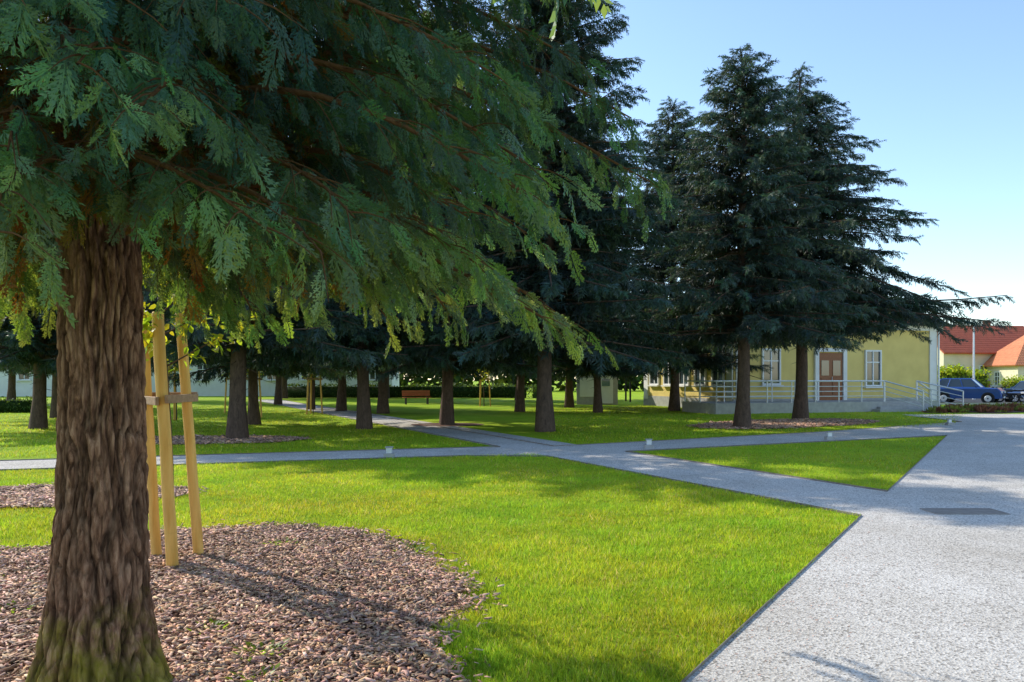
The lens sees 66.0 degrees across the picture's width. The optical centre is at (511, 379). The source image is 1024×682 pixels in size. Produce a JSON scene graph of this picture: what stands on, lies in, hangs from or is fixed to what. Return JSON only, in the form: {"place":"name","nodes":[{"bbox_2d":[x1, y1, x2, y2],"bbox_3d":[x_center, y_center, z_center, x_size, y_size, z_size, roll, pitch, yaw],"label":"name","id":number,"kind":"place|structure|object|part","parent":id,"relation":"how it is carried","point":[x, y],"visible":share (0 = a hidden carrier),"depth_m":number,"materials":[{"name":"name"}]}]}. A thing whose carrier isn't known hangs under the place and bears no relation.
{"place":"outdoors","nodes":[
{"label":"outdoors","id":0,"kind":"place"},
{"bbox_2d":[0,363,398,396],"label":"walls","id":1,"kind":"structure","parent":0,"point":[215,387],"depth_m":75.21,"materials":[{"name":"white paint"}]},
{"bbox_2d":[16,365,397,380],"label":"window frames","id":2,"kind":"structure","parent":1,"relation":"attached to","point":[29,379],"depth_m":75.09,"materials":[{"name":"white wood"}]},
{"bbox_2d":[19,365,376,378],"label":"window glass","id":3,"kind":"object","parent":2,"relation":"in","point":[199,367],"visible":0.12,"depth_m":75.12,"materials":[{"name":"grey glass"}]},
{"bbox_2d":[0,422,960,468],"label":"gravel path","id":4,"kind":"structure","parent":0,"point":[927,430],"depth_m":18.17,"materials":[{"name":"grey gravel"}]},
{"bbox_2d":[384,446,394,457],"bbox_3d":[-2.500,1.484,16.050,0.200,0.231,0.200,0,0,0],"label":"path light","id":5,"kind":"object","parent":4,"relation":"on","point":[388,453],"visible":0.92,"depth_m":15.97,"materials":[{"name":"metal"}]},
{"bbox_2d":[644,439,653,448],"bbox_3d":[3.150,1.484,18.150,0.200,0.231,0.200,0,0,0],"label":"path light","id":6,"kind":"object","parent":4,"relation":"on","point":[648,445],"visible":0.94,"depth_m":18.07,"materials":[{"name":"concrete"}]},
{"bbox_2d":[824,431,834,439],"bbox_3d":[8.350,1.484,20.750,0.200,0.231,0.200,0,0,0],"label":"path light","id":7,"kind":"object","parent":4,"relation":"on","point":[828,436],"visible":0.96,"depth_m":20.70,"materials":[{"name":"concrete"}]},
{"bbox_2d":[945,419,953,424],"bbox_3d":[15.200,1.484,27.400,0.200,0.231,0.200,0,0,0],"label":"path light","id":8,"kind":"object","parent":4,"relation":"on","point":[949,422],"visible":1,"depth_m":27.34,"materials":[{"name":"metal"}]},
{"bbox_2d":[0,381,1023,681],"bbox_3d":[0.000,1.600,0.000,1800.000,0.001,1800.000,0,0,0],"label":"ground lawn","id":9,"kind":"structure","parent":0,"point":[498,415],"depth_m":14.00,"materials":[{"name":"green plant"}]},
{"bbox_2d":[0,395,49,412],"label":"hedge","id":10,"kind":"object","parent":9,"relation":"on","point":[19,405],"visible":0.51,"depth_m":37.81,"materials":[{"name":"green plant"}]},
{"bbox_2d":[0,367,51,399],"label":"conifer tree","id":11,"kind":"object","parent":9,"relation":"on","point":[11,390],"depth_m":51.88,"materials":[{"name":"brown wood"}]},
{"bbox_2d":[0,79,153,428],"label":"conifer tree","id":12,"kind":"object","parent":9,"relation":"on","point":[34,356],"visible":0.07,"depth_m":24.79,"materials":[{"name":"green plant"}]},
{"bbox_2d":[0,292,154,417],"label":"conifer tree","id":13,"kind":"object","parent":9,"relation":"on","point":[54,403],"visible":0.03,"depth_m":32.82,"materials":[{"name":"green wood"}]},
{"bbox_2d":[0,482,207,507],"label":"mulch bed","id":14,"kind":"object","parent":9,"relation":"on","point":[40,500],"visible":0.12,"depth_m":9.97,"materials":[{"name":"wood"}]},
{"bbox_2d":[142,288,198,372],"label":"conifer tree","id":15,"kind":"object","parent":9,"relation":"on","point":[171,361],"visible":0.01,"depth_m":59.37,"materials":[{"name":"green plant"}]},
{"bbox_2d":[168,366,177,419],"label":"tree stakes","id":16,"kind":"object","parent":9,"relation":"on","point":[174,411],"visible":0.14,"depth_m":30.80,"materials":[{"name":"brown wood"}]},
{"bbox_2d":[167,358,191,419],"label":"young tree","id":17,"kind":"object","parent":9,"relation":"on","point":[175,368],"visible":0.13,"depth_m":30.50,"materials":[{"name":"green plant"}]},
{"bbox_2d":[56,434,312,444],"bbox_3d":[-8.478,1.594,20.570,5.939,0.001,2.657,0,0,0],"label":"mulch bed","id":18,"kind":"object","parent":9,"relation":"on","point":[230,443],"visible":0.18,"depth_m":19.76,"materials":[{"name":"wood"}]},
{"bbox_2d":[141,6,413,438],"bbox_3d":[-7.043,-5.106,20.898,8.781,13.435,8.279,0,0,-25],"label":"conifer tree","id":19,"kind":"object","parent":18,"relation":"on","point":[237,418],"visible":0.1,"depth_m":20.66,"materials":[{"name":"green plant"}]},
{"bbox_2d":[224,377,229,412],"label":"tree stakes","id":20,"kind":"object","parent":9,"relation":"on","point":[225,394],"visible":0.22,"depth_m":37.64,"materials":[{"name":"brown wood"}]},
{"bbox_2d":[0,402,500,460],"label":"path edging","id":21,"kind":"object","parent":9,"relation":"on","point":[318,451],"visible":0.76,"depth_m":17.74,"materials":[{"name":"concrete"}]},
{"bbox_2d":[0,518,507,681],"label":"mulch bed","id":22,"kind":"object","parent":9,"relation":"on","point":[275,629],"visible":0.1,"depth_m":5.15,"materials":[{"name":"brown wood"}]},
{"bbox_2d":[144,310,203,566],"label":"tree stakes","id":23,"kind":"object","parent":22,"relation":"on","point":[162,399],"visible":0.69,"depth_m":7.00,"materials":[{"name":"yellow wood"}]},
{"bbox_2d":[142,233,258,478],"bbox_3d":[-3.007,-0.415,6.802,1.363,4.031,1.275,0,0,-40],"label":"young tree","id":24,"kind":"object","parent":22,"relation":"on","point":[148,335],"visible":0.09,"depth_m":6.86,"materials":[{"name":"green plant"}]},
{"bbox_2d":[0,537,429,681],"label":"weeds","id":25,"kind":"object","parent":22,"relation":"on","point":[216,622],"visible":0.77,"depth_m":4.62,"materials":[{"name":"green plant"}]},
{"bbox_2d":[246,371,262,417],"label":"tree stakes","id":26,"kind":"object","parent":9,"relation":"on","point":[259,393],"visible":0.24,"depth_m":32.97,"materials":[{"name":"brown wood"}]},
{"bbox_2d":[156,283,356,424],"bbox_3d":[-8.840,-3.794,28.185,7.905,10.808,7.744,0,0,-26],"label":"conifer tree","id":27,"kind":"object","parent":9,"relation":"on","point":[253,413],"visible":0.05,"depth_m":27.74,"materials":[{"name":"plant"}]},
{"bbox_2d":[209,367,307,404],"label":"conifer tree","id":28,"kind":"object","parent":9,"relation":"on","point":[278,394],"depth_m":49.86,"materials":[{"name":"brown wood"}]},
{"bbox_2d":[224,370,350,397],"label":"conifer tree","id":29,"kind":"object","parent":9,"relation":"on","point":[284,390],"visible":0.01,"depth_m":65.81,"materials":[{"name":"brown wood"}]},
{"bbox_2d":[247,352,369,408],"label":"conifer tree","id":30,"kind":"object","parent":9,"relation":"on","point":[329,378],"depth_m":41.91,"materials":[{"name":"green wood"}]},
{"bbox_2d":[302,373,321,413],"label":"young tree","id":31,"kind":"object","parent":9,"relation":"on","point":[313,388],"visible":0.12,"depth_m":36.46,"materials":[{"name":"green plant"}]},
{"bbox_2d":[306,374,322,413],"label":"tree stakes","id":32,"kind":"object","parent":9,"relation":"on","point":[311,379],"visible":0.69,"depth_m":36.47,"materials":[{"name":"brown wood"}]},
{"bbox_2d":[0,0,674,681],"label":"cypress tree","id":33,"kind":"object","parent":9,"relation":"on","point":[164,130],"visible":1,"depth_m":3.57,"materials":[{"name":"green plant"}]},
{"bbox_2d":[260,264,418,410],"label":"conifer tree","id":34,"kind":"object","parent":9,"relation":"on","point":[341,402],"depth_m":39.85,"materials":[{"name":"brown wood"}]},
{"bbox_2d":[246,1,485,428],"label":"conifer tree","id":35,"kind":"object","parent":9,"relation":"on","point":[363,410],"visible":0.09,"depth_m":24.61,"materials":[{"name":"green plant"}]},
{"bbox_2d":[370,370,397,398],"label":"conifer tree","id":36,"kind":"object","parent":9,"relation":"on","point":[387,383],"depth_m":65.94,"materials":[{"name":"brown wood"}]},
{"bbox_2d":[302,301,469,413],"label":"conifer tree","id":37,"kind":"object","parent":9,"relation":"on","point":[382,404],"depth_m":36.79,"materials":[{"name":"brown wood"}]},
{"bbox_2d":[8,467,776,681],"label":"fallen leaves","id":38,"kind":"object","parent":9,"relation":"on","point":[521,599],"visible":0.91,"depth_m":6.78,"materials":[{"name":"brown plant"}]},
{"bbox_2d":[287,382,536,397],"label":"hedge","id":39,"kind":"object","parent":9,"relation":"on","point":[460,391],"visible":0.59,"depth_m":67.44,"materials":[{"name":"green plant"}]},
{"bbox_2d":[402,390,430,404],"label":"park bench","id":40,"kind":"object","parent":9,"relation":"on","point":[405,393],"visible":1,"depth_m":50.67,"materials":[{"name":"wood"}]},
{"bbox_2d":[0,455,861,681],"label":"path edging","id":41,"kind":"object","parent":9,"relation":"on","point":[689,675],"visible":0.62,"depth_m":10.38,"materials":[{"name":"concrete"}]},
{"bbox_2d":[411,423,483,425],"bbox_3d":[-2.275,1.594,27.870,2.588,0.001,2.234,0,0,0],"label":"mulch bed","id":42,"kind":"object","parent":9,"relation":"on","point":[457,424],"visible":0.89,"depth_m":27.87,"materials":[{"name":"wood"}]},
{"bbox_2d":[332,0,557,424],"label":"conifer tree","id":43,"kind":"object","parent":42,"relation":"on","point":[446,416],"visible":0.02,"depth_m":27.04,"materials":[{"name":"green plant"}]},
{"bbox_2d":[408,364,502,377],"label":"conifer tree","id":44,"kind":"object","parent":9,"relation":"on","point":[439,373],"visible":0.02,"depth_m":54.29,"materials":[{"name":"green plant"}]},
{"bbox_2d":[476,367,490,396],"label":"young tree","id":45,"kind":"object","parent":9,"relation":"on","point":[483,379],"visible":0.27,"depth_m":46.99,"materials":[{"name":"green plant"}]},
{"bbox_2d":[0,405,966,457],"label":"grass","id":46,"kind":"structure","parent":9,"relation":"on","point":[610,437],"depth_m":24.52,"materials":[{"name":"green plant"}]},
{"bbox_2d":[479,372,490,405],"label":"tree stakes","id":47,"kind":"object","parent":9,"relation":"on","point":[488,378],"visible":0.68,"depth_m":46.96,"materials":[{"name":"brown wood"}]},
{"bbox_2d":[439,167,589,411],"bbox_3d":[0.466,-4.646,38.456,8.966,12.514,9.153,0,0,15],"label":"conifer tree","id":48,"kind":"object","parent":9,"relation":"on","point":[520,401],"visible":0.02,"depth_m":38.79,"materials":[{"name":"plant"}]},
{"bbox_2d":[465,368,564,399],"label":"conifer tree","id":49,"kind":"object","parent":9,"relation":"on","point":[516,380],"depth_m":59.87,"materials":[{"name":"plant"}]},
{"bbox_2d":[399,366,643,390],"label":"distant trees","id":50,"kind":"object","parent":9,"relation":"on","point":[457,379],"visible":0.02,"depth_m":109.26,"materials":[{"name":"green plant"}]},
{"bbox_2d":[374,0,711,431],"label":"conifer tree","id":51,"kind":"object","parent":9,"relation":"on","point":[603,282],"visible":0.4,"depth_m":23.21,"materials":[{"name":"green plant"}]},
{"bbox_2d":[497,202,632,407],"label":"conifer tree","id":52,"kind":"object","parent":9,"relation":"on","point":[569,400],"depth_m":44.61,"materials":[{"name":"plant"}]},
{"bbox_2d":[577,373,617,404],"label":"utility kiosk","id":53,"kind":"object","parent":9,"relation":"on","point":[585,391],"visible":0.27,"depth_m":49.99,"materials":[{"name":"concrete"}]},
{"bbox_2d":[580,376,612,402],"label":"door and panel","id":54,"kind":"structure","parent":53,"relation":"in","point":[586,386],"depth_m":49.93,"materials":[{"name":"metal"}]},
{"bbox_2d":[526,131,674,412],"bbox_3d":[4.132,-5.350,37.943,7.240,13.919,7.589,0,0,18],"label":"conifer tree","id":55,"kind":"object","parent":9,"relation":"on","point":[597,398],"visible":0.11,"depth_m":37.38,"materials":[{"name":"green plant"}]},
{"bbox_2d":[285,400,961,445],"bbox_3d":[1.271,1.589,43.576,20.673,0.034,45.155,0,0,-24],"label":"path edging","id":56,"kind":"object","parent":9,"relation":"on","point":[638,441],"visible":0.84,"depth_m":22.50,"materials":[{"name":"concrete"}]},
{"bbox_2d":[625,374,630,401],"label":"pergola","id":57,"kind":"object","parent":9,"relation":"on","point":[626,390],"visible":0.05,"depth_m":58.14,"materials":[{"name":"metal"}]},
{"bbox_2d":[586,96,773,410],"bbox_3d":[8.280,-6.332,40.003,9.375,15.884,8.944,0,0,45],"label":"conifer tree","id":58,"kind":"object","parent":9,"relation":"on","point":[666,142],"visible":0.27,"depth_m":39.33,"materials":[{"name":"green plant"}]},
{"bbox_2d":[682,400,886,413],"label":"terrace","id":59,"kind":"structure","parent":9,"relation":"on","point":[756,407],"depth_m":37.86,"materials":[{"name":"concrete"}]},
{"bbox_2d":[625,435,945,491],"bbox_3d":[6.441,1.589,18.315,5.706,0.034,13.230,0,0,32],"label":"path edging","id":60,"kind":"object","parent":9,"relation":"on","point":[631,451],"visible":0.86,"depth_m":16.32,"materials":[{"name":"concrete"}]},
{"bbox_2d":[643,330,938,407],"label":"walls","id":61,"kind":"structure","parent":9,"relation":"on","point":[905,358],"depth_m":43.01,"materials":[{"name":"yellow paint"}]},
{"bbox_2d":[647,348,882,387],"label":"window frames","id":62,"kind":"structure","parent":61,"relation":"attached to","point":[779,361],"depth_m":42.45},
{"bbox_2d":[651,350,878,384],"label":"window glass","id":63,"kind":"object","parent":62,"relation":"in","point":[775,370],"visible":0.49,"depth_m":42.59,"materials":[{"name":"glass"}]},
{"bbox_2d":[644,325,942,400],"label":"cornice and pilasters","id":64,"kind":"structure","parent":61,"relation":"on","point":[932,359],"depth_m":43.88,"materials":[{"name":"white paint"}]},
{"bbox_2d":[814,348,846,399],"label":"door","id":65,"kind":"structure","parent":61,"relation":"attached to","point":[830,366],"depth_m":41.76,"materials":[{"name":"brown wood"}]},
{"bbox_2d":[874,322,953,399],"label":"gutter","id":66,"kind":"object","parent":61,"relation":"attached to","point":[938,355],"visible":0.33,"depth_m":43.92,"materials":[{"name":"metal"}]},
{"bbox_2d":[637,436,944,489],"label":"grass","id":67,"kind":"structure","parent":9,"relation":"on","point":[828,459],"depth_m":15.73,"materials":[{"name":"green plant"}]},
{"bbox_2d":[684,380,963,410],"bbox_3d":[15.642,0.831,38.867,13.966,1.578,3.024,0,0,-11],"label":"railing","id":68,"kind":"object","parent":9,"relation":"on","point":[884,386],"visible":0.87,"depth_m":38.41,"materials":[{"name":"metal"}]},
{"bbox_2d":[682,61,1016,418],"bbox_3d":[12.372,-5.519,31.173,11.168,14.263,10.873,0,0,0],"label":"spruce tree","id":69,"kind":"object","parent":9,"relation":"on","point":[902,312],"visible":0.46,"depth_m":29.75,"materials":[{"name":"green plant"}]},
{"bbox_2d":[858,400,937,411],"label":"steps","id":70,"kind":"structure","parent":9,"relation":"on","point":[897,406],"depth_m":39.40,"materials":[{"name":"concrete"}]},
{"bbox_2d":[937,363,972,382],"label":"shrub","id":71,"kind":"object","parent":9,"relation":"on","point":[949,371],"visible":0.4,"depth_m":71.43,"materials":[{"name":"green plant"}]},
{"bbox_2d":[937,347,992,369],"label":"walls","id":72,"kind":"structure","parent":9,"relation":"on","point":[965,360],"depth_m":81.63,"materials":[{"name":"beige paint"}]},
{"bbox_2d":[937,325,1023,353],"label":"roof","id":73,"kind":"structure","parent":72,"relation":"on","point":[988,342],"depth_m":83.43,"materials":[{"name":"red tile"}]},
{"bbox_2d":[964,365,995,386],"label":"shrub","id":74,"kind":"object","parent":9,"relation":"on","point":[981,377],"visible":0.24,"depth_m":72.07,"materials":[{"name":"green plant"}]},
{"bbox_2d":[969,410,1023,412],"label":"mulch bed","id":75,"kind":"object","parent":9,"relation":"on","point":[994,412],"visible":0.25,"depth_m":37.59,"materials":[{"name":"brown wood"}]},
{"bbox_2d":[944,402,1023,412],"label":"ornamental bed","id":76,"kind":"object","parent":75,"relation":"on","point":[1000,408],"visible":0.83,"depth_m":38.88,"materials":[{"name":"plant"}]},
{"bbox_2d":[987,380,1015,387],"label":"garden wall","id":77,"kind":"structure","parent":9,"relation":"on","point":[994,386],"depth_m":72.80,"materials":[{"name":"white paint"}]},
{"bbox_2d":[987,366,1023,384],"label":"walls","id":78,"kind":"structure","parent":9,"relation":"on","point":[1009,371],"depth_m":77.91,"materials":[{"name":"beige paint"}]},
{"bbox_2d":[994,372,1000,384],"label":"window frames","id":79,"kind":"structure","parent":78,"relation":"attached to","point":[997,376],"depth_m":79.52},
{"bbox_2d":[995,372,998,384],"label":"window glass","id":80,"kind":"object","parent":79,"relation":"in","point":[996,377],"visible":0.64,"depth_m":79.77,"materials":[{"name":"grey glass"}]},
{"bbox_2d":[982,335,1023,366],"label":"roof","id":81,"kind":"structure","parent":78,"relation":"on","point":[1011,354],"depth_m":78.74,"materials":[{"name":"orange tile"}]},
{"bbox_2d":[995,374,1023,388],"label":"shrub","id":82,"kind":"object","parent":9,"relation":"on","point":[1009,382],"visible":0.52,"depth_m":71.95,"materials":[{"name":"green plant"}]},
{"bbox_2d":[1,0,1023,380],"label":"sky","id":83,"kind":"structure","parent":0,"point":[941,82],"materials":[{"name":"blue"}]},
{"bbox_2d":[259,400,885,514],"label":"gravel path","id":84,"kind":"structure","parent":0,"point":[852,499],"depth_m":13.52,"materials":[{"name":"grey gravel"}]},
{"bbox_2d":[685,414,1023,681],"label":"gravel walk","id":85,"kind":"structure","parent":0,"point":[972,584],"depth_m":5.88,"materials":[{"name":"grey gravel"}]},
{"bbox_2d":[699,436,997,681],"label":"path debris","id":86,"kind":"object","parent":85,"relation":"on","point":[831,592],"visible":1,"depth_m":5.38,"materials":[{"name":"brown wood"}]},
{"bbox_2d":[919,508,1010,514],"bbox_3d":[5.430,1.586,9.470,0.870,0.014,0.410,0,0,0],"label":"drain grate","id":87,"kind":"object","parent":85,"relation":"on","point":[964,511],"visible":1,"depth_m":9.44,"materials":[{"name":"grey metal"}]},
{"bbox_2d":[949,398,1023,402],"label":"street","id":88,"kind":"structure","parent":0,"point":[967,400],"depth_m":56.52,"materials":[{"name":"grey asphalt"}]},
{"bbox_2d":[937,378,1005,402],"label":"parked car","id":89,"kind":"object","parent":88,"relation":"on","point":[972,388],"visible":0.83,"depth_m":52.95,"materials":[{"name":"blue paint"}]},
{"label":"windows","id":90,"kind":"part","parent":89,"relation":"part of","materials":[{"name":"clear glass"}]},
{"bbox_2d":[973,327,974,378],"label":"street lamp","id":91,"kind":"object","parent":88,"relation":"on","point":[973,354],"visible":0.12,"depth_m":62.95,"materials":[{"name":"metal"}]},
{"bbox_2d":[940,403,1023,404],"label":"street kerb","id":92,"kind":"structure","parent":88,"relation":"on","point":[969,404],"depth_m":49.83,"materials":[{"name":"concrete"}]},
{"bbox_2d":[993,387,1019,402],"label":"motorcycle","id":93,"kind":"object","parent":88,"relation":"on","point":[1013,398],"visible":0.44,"depth_m":53.07,"materials":[{"name":"metal"}]},
{"bbox_2d":[998,387,1023,402],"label":"motorcycle","id":94,"kind":"object","parent":88,"relation":"on","point":[1009,394],"visible":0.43,"depth_m":53.56,"materials":[{"name":"metal"}]},
{"bbox_2d":[1004,381,1023,401],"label":"parked car","id":95,"kind":"object","parent":88,"relation":"on","point":[1019,385],"visible":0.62,"depth_m":55.38,"materials":[{"name":"paint"}]},
{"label":"windows","id":96,"kind":"part","parent":95,"relation":"part of","materials":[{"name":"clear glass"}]},
{"label":"mulch bed","id":97,"kind":"object","parent":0,"visible":0},
{"bbox_2d":[614,43,878,426],"bbox_3d":[7.470,-4.733,25.736,8.291,12.689,8.925,0,0,0],"label":"spruce tree","id":98,"kind":"object","parent":97,"relation":"on","point":[752,196],"visible":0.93,"depth_m":25.04,"materials":[{"name":"green plant"}]},
{"bbox_2d":[686,417,879,428],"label":"mulch chips","id":99,"kind":"object","parent":97,"relation":"on","point":[786,423],"visible":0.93,"depth_m":27.71,"materials":[{"name":"brown wood"}]},
{"label":"mulch bed","id":100,"kind":"object","parent":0,"visible":0},
{"bbox_2d":[922,404,969,412],"bbox_3d":[20.899,1.381,37.837,2.512,0.397,1.135,0,0,-16],"label":"ornamental bed","id":101,"kind":"object","parent":100,"relation":"on","point":[951,409],"visible":0.98,"depth_m":37.54,"materials":[{"name":"green plant"}]}
]}

